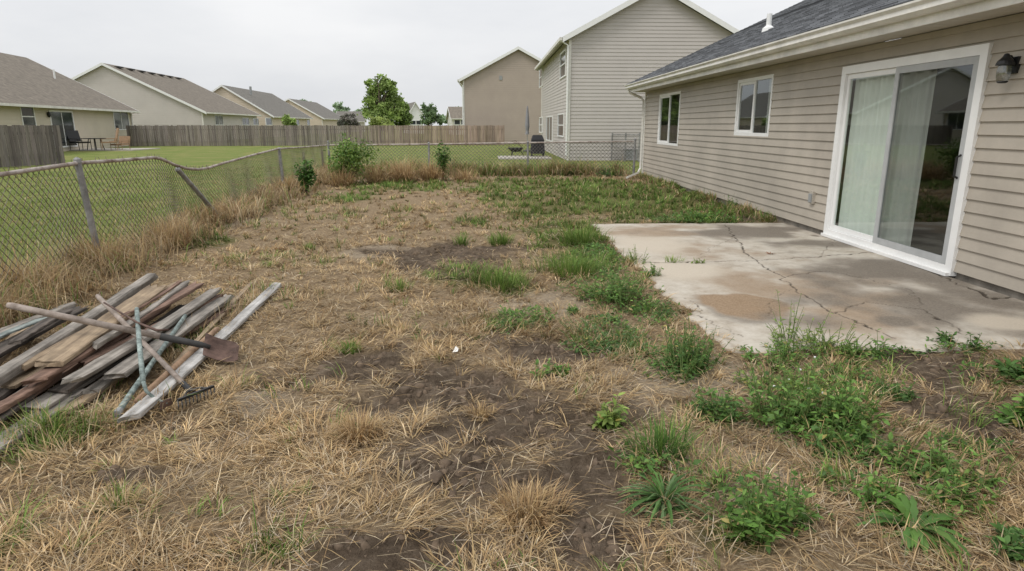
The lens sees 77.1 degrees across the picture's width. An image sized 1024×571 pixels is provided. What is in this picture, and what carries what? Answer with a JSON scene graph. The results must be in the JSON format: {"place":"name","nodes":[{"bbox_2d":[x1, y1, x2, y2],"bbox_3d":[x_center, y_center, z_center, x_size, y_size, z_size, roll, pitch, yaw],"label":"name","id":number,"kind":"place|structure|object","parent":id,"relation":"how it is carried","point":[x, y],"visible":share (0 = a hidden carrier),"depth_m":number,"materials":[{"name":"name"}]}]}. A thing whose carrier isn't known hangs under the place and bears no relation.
{"place":"outdoors","nodes":[
{"label":"outdoors","id":0,"kind":"place"},
{"bbox_2d":[0,163,641,299],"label":"lawn grass","id":1,"kind":"structure","parent":0,"point":[79,206],"depth_m":12.49,"materials":[{"name":"plant"}]},
{"bbox_2d":[0,153,778,461],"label":"tall dry grass","id":2,"kind":"structure","parent":0,"point":[270,196],"depth_m":7.82,"materials":[{"name":"plant"}]},
{"bbox_2d":[408,102,422,133],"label":"house","id":3,"kind":"structure","parent":0,"point":[415,111],"depth_m":119.83,"materials":[{"name":"white plastic"}]},
{"bbox_2d":[0,0,900,125],"label":"sky","id":4,"kind":"structure","parent":0,"point":[323,52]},
{"bbox_2d":[446,107,462,134],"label":"house","id":5,"kind":"structure","parent":0,"point":[453,115],"depth_m":105.76,"materials":[{"name":"white metal"}]},
{"bbox_2d":[457,46,540,143],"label":"two storey house","id":6,"kind":"structure","parent":0,"point":[504,90],"depth_m":51.93,"materials":[{"name":"beige"}]},
{"bbox_2d":[0,126,1023,570],"bbox_3d":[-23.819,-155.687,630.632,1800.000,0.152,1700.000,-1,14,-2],"label":"ground","id":7,"kind":"structure","parent":0,"point":[584,480],"depth_m":3.62,"materials":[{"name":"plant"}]},
{"bbox_2d":[0,327,28,365],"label":"board","id":8,"kind":"object","parent":7,"relation":"on","point":[3,358],"visible":0.26,"depth_m":4.14,"materials":[{"name":"grey wood"}]},
{"bbox_2d":[0,305,89,357],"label":"board","id":9,"kind":"object","parent":8,"relation":"on","point":[5,348],"visible":0.46,"depth_m":4.26,"materials":[{"name":"grey wood"}]},
{"bbox_2d":[0,317,46,338],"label":"board","id":10,"kind":"object","parent":9,"relation":"on","point":[16,329],"visible":0.92,"depth_m":4.30,"materials":[{"name":"grey wood"}]},
{"bbox_2d":[8,308,72,344],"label":"board","id":11,"kind":"object","parent":9,"relation":"on","point":[27,333],"visible":0.8,"depth_m":4.21,"materials":[{"name":"grey wood"}]},
{"bbox_2d":[3,385,40,399],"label":"board","id":12,"kind":"object","parent":7,"relation":"on","point":[21,387],"visible":0.02,"depth_m":3.61,"materials":[{"name":"brown wood"}]},
{"bbox_2d":[0,394,35,424],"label":"board","id":13,"kind":"object","parent":12,"relation":"on","point":[8,413],"visible":0.34,"depth_m":3.29,"materials":[{"name":"grey wood"}]},
{"bbox_2d":[0,373,61,413],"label":"board","id":14,"kind":"object","parent":13,"relation":"on","point":[9,402],"visible":0.69,"depth_m":3.37,"materials":[{"name":"red wood"}]},
{"bbox_2d":[34,305,170,396],"bbox_3d":[-2.684,0.380,4.282,0.076,0.034,1.813,2,14,-5],"label":"board","id":15,"kind":"object","parent":13,"relation":"on","point":[74,367],"visible":0.32,"depth_m":4.04,"materials":[{"name":"red wood"}]},
{"bbox_2d":[0,125,64,166],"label":"wooden fence","id":16,"kind":"object","parent":7,"relation":"on","point":[10,138],"visible":0.88,"depth_m":24.36,"materials":[{"name":"wood"}]},
{"bbox_2d":[0,396,78,441],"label":"grass tuft","id":17,"kind":"object","parent":7,"relation":"on","point":[57,423],"visible":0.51,"depth_m":3.23,"materials":[{"name":"plant"}]},
{"bbox_2d":[0,302,78,332],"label":"board","id":18,"kind":"object","parent":7,"relation":"on","point":[55,309],"visible":0.61,"depth_m":4.82,"materials":[{"name":"grey wood"}]},
{"bbox_2d":[0,388,83,452],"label":"board","id":19,"kind":"object","parent":7,"relation":"on","point":[75,394],"visible":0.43,"depth_m":3.23,"materials":[{"name":"grey wood"}]},
{"bbox_2d":[0,240,94,297],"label":"dry grass tuft","id":20,"kind":"object","parent":7,"relation":"on","point":[20,269],"visible":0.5,"depth_m":5.78,"materials":[{"name":"plant"}]},
{"bbox_2d":[0,53,139,155],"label":"bungalow","id":21,"kind":"object","parent":7,"relation":"on","point":[32,92],"visible":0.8,"depth_m":40.45,"materials":[{"name":"beige"}]},
{"bbox_2d":[19,107,36,125],"bbox_3d":[-25.909,-9.044,34.386,0.260,1.075,1.407,-1,14,-4],"label":"window","id":22,"kind":"structure","parent":21,"relation":"in","point":[27,113],"depth_m":34.39,"materials":[{"name":"glass"}]},
{"bbox_2d":[48,110,77,147],"bbox_3d":[-26.693,-9.314,38.236,0.562,2.131,2.927,-1,14,-2],"label":"sliding door","id":23,"kind":"structure","parent":21,"relation":"in","point":[65,120],"depth_m":38.29,"materials":[{"name":"glass"}]},
{"bbox_2d":[112,111,129,129],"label":"window","id":24,"kind":"structure","parent":21,"relation":"in","point":[120,119],"depth_m":46.85,"materials":[{"name":"glass"}]},
{"bbox_2d":[20,220,166,269],"bbox_3d":[-4.356,-0.453,6.777,1.379,0.602,1.398,4,15,17],"label":"dry grass tuft","id":25,"kind":"object","parent":7,"relation":"on","point":[92,247],"visible":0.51,"depth_m":6.73,"materials":[{"name":"plant"}]},
{"bbox_2d":[22,309,196,412],"bbox_3d":[-2.556,0.421,4.288,0.137,0.046,1.964,-3,14,-3],"label":"board","id":26,"kind":"object","parent":7,"relation":"on","point":[54,398],"visible":0.2,"depth_m":3.49,"materials":[{"name":"grey wood"}]},
{"bbox_2d":[47,304,185,393],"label":"board","id":27,"kind":"object","parent":26,"relation":"on","point":[68,388],"visible":0.24,"depth_m":3.62,"materials":[{"name":"brown wood"}]},
{"bbox_2d":[77,480,163,513],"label":"grass tuft","id":28,"kind":"object","parent":7,"relation":"on","point":[111,498],"visible":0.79,"depth_m":2.58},
{"bbox_2d":[6,302,238,362],"bbox_3d":[-2.393,0.297,3.994,1.264,0.458,0.145,-4,14,-15],"label":"shovel","id":29,"kind":"object","parent":7,"relation":"on","point":[215,348],"visible":1,"depth_m":4.06,"materials":[{"name":"brown wood"}]},
{"bbox_2d":[54,309,218,413],"bbox_3d":[-2.416,0.427,4.370,0.117,0.045,2.052,-2,14,-2],"label":"board","id":30,"kind":"object","parent":7,"relation":"on","point":[86,398],"visible":0.21,"depth_m":3.53,"materials":[{"name":"grey wood"}]},
{"bbox_2d":[81,294,233,393],"bbox_3d":[-2.428,0.345,4.631,0.087,0.034,2.184,-1,14,-3],"label":"board","id":31,"kind":"object","parent":30,"relation":"on","point":[101,384],"visible":0.12,"depth_m":3.66,"materials":[{"name":"grey wood"}]},
{"bbox_2d":[134,307,172,409],"bbox_3d":[-2.190,0.406,3.807,0.132,0.319,1.070,-10,17,-35],"label":"garden hoe","id":32,"kind":"object","parent":7,"relation":"on","point":[165,403],"visible":0.95,"depth_m":3.56,"materials":[{"name":"teal paint"}]},
{"bbox_2d":[95,294,214,410],"bbox_3d":[-2.285,0.349,4.067,0.227,0.332,1.664,-13,19,-42],"label":"garden rake","id":33,"kind":"object","parent":7,"relation":"on","point":[155,355],"visible":0.95,"depth_m":3.76,"materials":[{"name":"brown wood"}]},
{"bbox_2d":[0,145,326,293],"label":"chain link fence","id":34,"kind":"object","parent":7,"relation":"on","point":[77,163],"visible":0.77,"depth_m":7.55,"materials":[{"name":"metal"}]},
{"bbox_2d":[71,63,261,140],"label":"bungalow","id":35,"kind":"object","parent":7,"relation":"on","point":[156,99],"visible":0.59,"depth_m":59.62,"materials":[{"name":"paint"}]},
{"bbox_2d":[120,212,219,249],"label":"dry grass tuft","id":36,"kind":"object","parent":7,"relation":"on","point":[177,236],"visible":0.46,"depth_m":7.98,"materials":[{"name":"plant"}]},
{"bbox_2d":[117,282,281,422],"bbox_3d":[-2.062,0.336,4.621,0.092,0.044,2.893,0,14,-5],"label":"board","id":37,"kind":"object","parent":7,"relation":"on","point":[191,363],"visible":0.81,"depth_m":3.98,"materials":[{"name":"white wood"}]},
{"bbox_2d":[134,326,219,403],"bbox_3d":[-2.063,0.463,4.035,0.034,0.046,1.251,-1,14,-5],"label":"tool handle","id":38,"kind":"object","parent":37,"relation":"on","point":[181,360],"visible":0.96,"depth_m":3.89,"materials":[{"name":"wood"}]},
{"bbox_2d":[159,282,252,376],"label":"board","id":39,"kind":"object","parent":7,"relation":"on","point":[207,329],"visible":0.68,"depth_m":4.82,"materials":[{"name":"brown wood"}]},
{"bbox_2d":[123,304,233,360],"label":"board","id":40,"kind":"object","parent":39,"relation":"on","point":[208,320],"visible":0.39,"depth_m":4.90,"materials":[{"name":"grey wood"}]},
{"bbox_2d":[103,295,234,379],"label":"board","id":41,"kind":"object","parent":40,"relation":"on","point":[128,366],"visible":0.77,"depth_m":4.36,"materials":[{"name":"grey wood"}]},
{"bbox_2d":[114,314,186,417],"bbox_3d":[-2.217,0.446,4.009,0.038,0.134,1.482,-3,14,-13],"label":"painted pole","id":42,"kind":"object","parent":41,"relation":"on","point":[136,385],"visible":0.81,"depth_m":3.76,"materials":[{"name":"teal paint"}]},
{"bbox_2d":[78,294,223,365],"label":"board","id":43,"kind":"object","parent":41,"relation":"on","point":[87,360],"visible":0.48,"depth_m":3.99,"materials":[{"name":"red wood"}]},
{"bbox_2d":[60,287,221,384],"bbox_3d":[-2.436,0.281,4.445,0.107,0.048,2.041,-3,14,-2],"label":"board","id":44,"kind":"object","parent":43,"relation":"on","point":[95,366],"visible":0.91,"depth_m":4.00,"materials":[{"name":"grey wood"}]},
{"bbox_2d":[212,85,313,135],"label":"bungalow","id":45,"kind":"object","parent":7,"relation":"on","point":[270,108],"visible":0.45,"depth_m":87.56,"materials":[{"name":"beige"}]},
{"bbox_2d":[293,158,318,194],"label":"shrub","id":46,"kind":"object","parent":7,"relation":"on","point":[306,176],"visible":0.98,"depth_m":14.18,"materials":[{"name":"green plant"}]},
{"bbox_2d":[126,125,503,145],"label":"wooden fence","id":47,"kind":"object","parent":7,"relation":"on","point":[375,132],"visible":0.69,"depth_m":48.52,"materials":[{"name":"wood"}]},
{"bbox_2d":[284,98,345,133],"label":"bungalow","id":48,"kind":"object","parent":7,"relation":"on","point":[319,114],"visible":0.36,"depth_m":116.22,"materials":[{"name":"beige"}]},
{"bbox_2d":[315,162,363,186],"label":"dry grass tuft","id":49,"kind":"object","parent":7,"relation":"on","point":[342,181],"visible":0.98,"depth_m":16.27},
{"bbox_2d":[337,113,359,136],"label":"bush","id":50,"kind":"object","parent":7,"relation":"on","point":[346,120],"visible":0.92,"depth_m":57.74,"materials":[{"name":"green plant"}]},
{"bbox_2d":[318,132,381,182],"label":"shrub","id":51,"kind":"object","parent":7,"relation":"on","point":[351,155],"visible":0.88,"depth_m":16.61,"materials":[{"name":"green plant"}]},
{"bbox_2d":[322,399,399,450],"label":"dry grass tuft","id":52,"kind":"object","parent":7,"relation":"on","point":[353,431],"visible":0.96,"depth_m":3.12,"materials":[{"name":"plant"}]},
{"bbox_2d":[357,161,395,182],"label":"dry grass tuft","id":53,"kind":"object","parent":7,"relation":"on","point":[376,177],"visible":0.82,"depth_m":16.93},
{"bbox_2d":[357,73,406,130],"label":"tree","id":54,"kind":"object","parent":7,"relation":"on","point":[388,105],"visible":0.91,"depth_m":65.50,"materials":[{"name":"green plant"}]},
{"bbox_2d":[394,99,413,130],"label":"tree","id":55,"kind":"object","parent":7,"relation":"on","point":[407,118],"visible":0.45,"depth_m":67.61,"materials":[{"name":"green plant"}]},
{"bbox_2d":[377,151,435,181],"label":"dry grass tuft","id":56,"kind":"object","parent":7,"relation":"on","point":[400,173],"visible":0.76,"depth_m":17.36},
{"bbox_2d":[409,151,451,180],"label":"dry grass tuft","id":57,"kind":"object","parent":7,"relation":"on","point":[429,173],"visible":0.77,"depth_m":17.40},
{"bbox_2d":[419,102,442,125],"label":"tree","id":58,"kind":"object","parent":7,"relation":"on","point":[430,114],"visible":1,"depth_m":109.65,"materials":[{"name":"green plant"}]},
{"bbox_2d":[433,140,450,179],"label":"climbing plant","id":59,"kind":"object","parent":7,"relation":"on","point":[442,160],"visible":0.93,"depth_m":17.67,"materials":[{"name":"green plant"}]},
{"bbox_2d":[449,162,481,181],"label":"dry grass tuft","id":60,"kind":"object","parent":7,"relation":"on","point":[466,175],"visible":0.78,"depth_m":17.76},
{"bbox_2d":[456,398,499,421],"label":"dry grass tuft","id":61,"kind":"object","parent":7,"relation":"on","point":[483,412],"visible":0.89,"depth_m":3.41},
{"bbox_2d":[327,138,636,173],"bbox_3d":[-1.035,-3.988,20.108,9.761,1.210,0.444,1,14,3],"label":"chain link fence","id":62,"kind":"object","parent":7,"relation":"on","point":[527,143],"visible":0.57,"depth_m":19.97,"materials":[{"name":"grey metal"}]},
{"bbox_2d":[465,262,535,289],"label":"grass tuft","id":63,"kind":"object","parent":7,"relation":"on","point":[496,279],"visible":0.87,"depth_m":6.22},
{"bbox_2d":[487,230,515,246],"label":"grass tuft","id":64,"kind":"object","parent":7,"relation":"on","point":[501,240],"visible":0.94,"depth_m":8.37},
{"bbox_2d":[494,303,556,333],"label":"weed","id":65,"kind":"object","parent":7,"relation":"on","point":[534,315],"visible":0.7,"depth_m":5.00,"materials":[{"name":"green plant"}]},
{"bbox_2d":[477,467,592,541],"bbox_3d":[0.093,0.822,2.493,0.475,0.184,0.418,-1,14,-2],"label":"dry grass tuft","id":66,"kind":"object","parent":7,"relation":"on","point":[531,505],"visible":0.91,"depth_m":2.51,"materials":[{"name":"plant"}]},
{"bbox_2d":[529,358,570,376],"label":"weed","id":67,"kind":"object","parent":7,"relation":"on","point":[565,369],"visible":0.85,"depth_m":3.89,"materials":[{"name":"green plant"}]},
{"bbox_2d":[516,246,615,279],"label":"grass tuft","id":68,"kind":"object","parent":7,"relation":"on","point":[568,266],"visible":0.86,"depth_m":6.66,"materials":[{"name":"plant"}]},
{"bbox_2d":[559,220,614,246],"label":"grass tuft","id":69,"kind":"object","parent":7,"relation":"on","point":[584,238],"visible":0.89,"depth_m":8.27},
{"bbox_2d":[586,392,628,431],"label":"weed","id":70,"kind":"object","parent":7,"relation":"on","point":[605,415],"visible":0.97,"depth_m":3.26,"materials":[{"name":"green plant"}]},
{"bbox_2d":[560,311,662,356],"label":"weed","id":71,"kind":"object","parent":7,"relation":"on","point":[596,331],"visible":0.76,"depth_m":4.48,"materials":[{"name":"green plant"}]},
{"bbox_2d":[570,261,663,312],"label":"weed","id":72,"kind":"object","parent":7,"relation":"on","point":[616,297],"visible":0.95,"depth_m":5.57,"materials":[{"name":"green plant"}]},
{"bbox_2d":[611,132,640,161],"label":"chain link gate","id":73,"kind":"structure","parent":7,"relation":"on","point":[638,145],"depth_m":27.46,"materials":[{"name":"metal"}]},
{"bbox_2d":[610,407,713,464],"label":"grass tuft","id":74,"kind":"object","parent":7,"relation":"on","point":[657,434],"visible":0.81,"depth_m":2.99,"materials":[{"name":"plant"}]},
{"bbox_2d":[615,468,717,528],"bbox_3d":[0.610,0.828,2.591,0.413,0.130,0.407,-1,14,-2],"label":"rosette weed","id":75,"kind":"object","parent":7,"relation":"on","point":[658,489],"visible":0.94,"depth_m":2.56,"materials":[{"name":"green plant"}]},
{"bbox_2d":[651,313,733,384],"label":"weed","id":76,"kind":"object","parent":7,"relation":"on","point":[692,358],"visible":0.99,"depth_m":3.96,"materials":[{"name":"green plant"}]},
{"bbox_2d":[658,203,741,222],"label":"weed","id":77,"kind":"object","parent":7,"relation":"on","point":[697,214],"visible":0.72,"depth_m":10.19,"materials":[{"name":"green plant"}]},
{"bbox_2d":[689,386,748,422],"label":"weed","id":78,"kind":"object","parent":7,"relation":"on","point":[700,404],"visible":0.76,"depth_m":3.38,"materials":[{"name":"green plant"}]},
{"bbox_2d":[486,214,1023,537],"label":"weed groundcover","id":79,"kind":"object","parent":7,"relation":"on","point":[639,459],"visible":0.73,"depth_m":3.32,"materials":[{"name":"green plant"}]},
{"bbox_2d":[719,466,823,553],"bbox_3d":[0.981,0.825,2.418,0.392,0.290,0.301,-1,14,-2],"label":"weed","id":80,"kind":"object","parent":7,"relation":"on","point":[760,517],"visible":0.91,"depth_m":2.41,"materials":[{"name":"green plant"}]},
{"bbox_2d":[741,335,808,371],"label":"weed","id":81,"kind":"object","parent":7,"relation":"on","point":[775,342],"visible":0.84,"depth_m":4.14,"materials":[{"name":"green plant"}]},
{"bbox_2d":[733,356,842,401],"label":"weed","id":82,"kind":"object","parent":7,"relation":"on","point":[765,381],"visible":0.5,"depth_m":3.72,"materials":[{"name":"green plant"}]},
{"bbox_2d":[737,345,893,453],"bbox_3d":[1.535,0.561,3.199,0.818,0.420,0.614,1,14,5],"label":"weed","id":83,"kind":"object","parent":7,"relation":"on","point":[844,411],"visible":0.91,"depth_m":3.23,"materials":[{"name":"green plant"}]},
{"bbox_2d":[766,289,873,359],"bbox_3d":[2.085,0.264,4.319,0.699,0.424,0.545,4,15,15],"label":"weed","id":84,"kind":"object","parent":7,"relation":"on","point":[826,344],"visible":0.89,"depth_m":4.32,"materials":[{"name":"green plant"}]},
{"bbox_2d":[624,0,1023,300],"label":"house","id":85,"kind":"structure","parent":7,"relation":"on","point":[843,121],"depth_m":8.26,"materials":[{"name":"beige"}]},
{"bbox_2d":[657,91,680,145],"bbox_3d":[4.084,-4.246,16.408,0.194,1.288,1.949,-1,14,-2],"label":"window","id":86,"kind":"structure","parent":85,"relation":"in","point":[667,95],"depth_m":16.53,"materials":[{"name":"white plastic"}]},
{"bbox_2d":[734,74,773,136],"bbox_3d":[4.279,-3.109,11.187,0.194,0.984,1.520,-1,14,-2],"label":"window","id":87,"kind":"structure","parent":85,"relation":"in","point":[749,81],"depth_m":11.21,"materials":[{"name":"white plastic"}]},
{"bbox_2d":[821,43,993,275],"bbox_3d":[4.380,-1.452,7.329,0.236,2.187,2.498,-1,14,-2],"label":"sliding door","id":88,"kind":"structure","parent":85,"relation":"in","point":[893,98],"depth_m":7.39,"materials":[{"name":"white plastic"}]},
{"bbox_2d":[805,418,886,468],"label":"weed","id":89,"kind":"object","parent":7,"relation":"on","point":[820,448],"visible":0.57,"depth_m":3.00,"materials":[{"name":"green plant"}]},
{"bbox_2d":[834,329,897,367],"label":"weed","id":90,"kind":"object","parent":7,"relation":"on","point":[876,351],"visible":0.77,"depth_m":4.19,"materials":[{"name":"green plant"}]},
{"bbox_2d":[850,471,916,508],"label":"weed","id":91,"kind":"object","parent":7,"relation":"on","point":[871,486],"visible":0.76,"depth_m":2.62,"materials":[{"name":"green plant"}]},
{"bbox_2d":[858,376,920,402],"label":"weed","id":92,"kind":"object","parent":7,"relation":"on","point":[904,395],"visible":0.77,"depth_m":3.57,"materials":[{"name":"green plant"}]},
{"bbox_2d":[853,493,974,565],"bbox_3d":[1.538,0.904,2.446,0.389,0.097,0.426,11,18,38],"label":"rosette weed","id":93,"kind":"object","parent":7,"relation":"on","point":[905,505],"visible":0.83,"depth_m":2.44,"materials":[{"name":"green plant"}]},
{"bbox_2d":[886,428,1010,521],"bbox_3d":[1.884,0.777,2.722,0.434,0.262,0.505,-1,14,-2],"label":"weed","id":94,"kind":"object","parent":7,"relation":"on","point":[946,470],"visible":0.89,"depth_m":2.71,"materials":[{"name":"green plant"}]},
{"bbox_2d":[926,327,996,352],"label":"weed","id":95,"kind":"object","parent":7,"relation":"on","point":[943,337],"visible":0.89,"depth_m":4.37,"materials":[{"name":"green plant"}]},
{"bbox_2d":[984,521,1023,567],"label":"weed","id":96,"kind":"object","parent":7,"relation":"on","point":[1015,535],"visible":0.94,"depth_m":2.30,"materials":[{"name":"green plant"}]},
{"bbox_2d":[987,357,1023,384],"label":"weed","id":97,"kind":"object","parent":7,"relation":"on","point":[1016,372],"visible":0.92,"depth_m":3.89,"materials":[{"name":"green plant"}]},
{"bbox_2d":[989,391,1023,427],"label":"weed","id":98,"kind":"object","parent":7,"relation":"on","point":[1018,410],"visible":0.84,"depth_m":3.31,"materials":[{"name":"green plant"}]},
{"label":"board","id":99,"kind":"object","parent":7,"relation":"on","visible":0},
{"bbox_2d":[0,370,23,400],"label":"board","id":100,"kind":"object","parent":99,"relation":"on","point":[5,393],"visible":0.03,"depth_m":3.48,"materials":[{"name":"brown wood"}]},
{"bbox_2d":[0,314,134,388],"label":"board","id":101,"kind":"object","parent":100,"relation":"on","point":[14,382],"visible":0.16,"depth_m":3.60,"materials":[{"name":"brown wood"}]},
{"bbox_2d":[22,279,184,370],"bbox_3d":[-2.817,0.213,4.596,0.067,0.048,2.057,-4,14,-2],"label":"board","id":102,"kind":"object","parent":101,"relation":"on","point":[28,364],"visible":0.2,"depth_m":3.77,"materials":[{"name":"brown wood"}]},
{"bbox_2d":[0,273,158,385],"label":"board","id":103,"kind":"object","parent":100,"relation":"on","point":[10,369],"visible":0.8,"depth_m":4.21,"materials":[{"name":"grey wood"}]},
{"bbox_2d":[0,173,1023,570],"bbox_3d":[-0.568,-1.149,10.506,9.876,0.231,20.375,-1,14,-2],"label":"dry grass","id":104,"kind":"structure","parent":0,"point":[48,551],"depth_m":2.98,"materials":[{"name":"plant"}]},
{"bbox_2d":[0,173,1023,570],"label":"green grass","id":105,"kind":"structure","parent":0,"point":[572,197],"depth_m":5.21,"materials":[{"name":"plant"}]},
{"bbox_2d":[535,0,738,160],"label":"two storey house","id":106,"kind":"structure","parent":0,"point":[588,71],"depth_m":27.36,"materials":[{"name":"grey"}]},
{"bbox_2d":[592,223,1023,353],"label":"patio","id":107,"kind":"structure","parent":0,"point":[735,280],"depth_m":5.87,"materials":[{"name":"concrete"}]},
{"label":"board","id":108,"kind":"object","parent":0,"visible":0},
{"bbox_2d":[21,281,203,385],"bbox_3d":[-2.611,0.243,4.464,0.107,0.036,2.199,-2,15,-3],"label":"board","id":109,"kind":"object","parent":108,"relation":"on","point":[45,374],"visible":0.64,"depth_m":3.84,"materials":[{"name":"red wood"}]},
{"bbox_2d":[35,284,168,366],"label":"board","id":110,"kind":"object","parent":109,"relation":"on","point":[65,352],"visible":0.8,"depth_m":3.98,"materials":[{"name":"brown wood"}]},
{"bbox_2d":[92,280,189,349],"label":"board","id":111,"kind":"object","parent":109,"relation":"on","point":[103,340],"visible":0.77,"depth_m":4.50,"materials":[{"name":"grey wood"}]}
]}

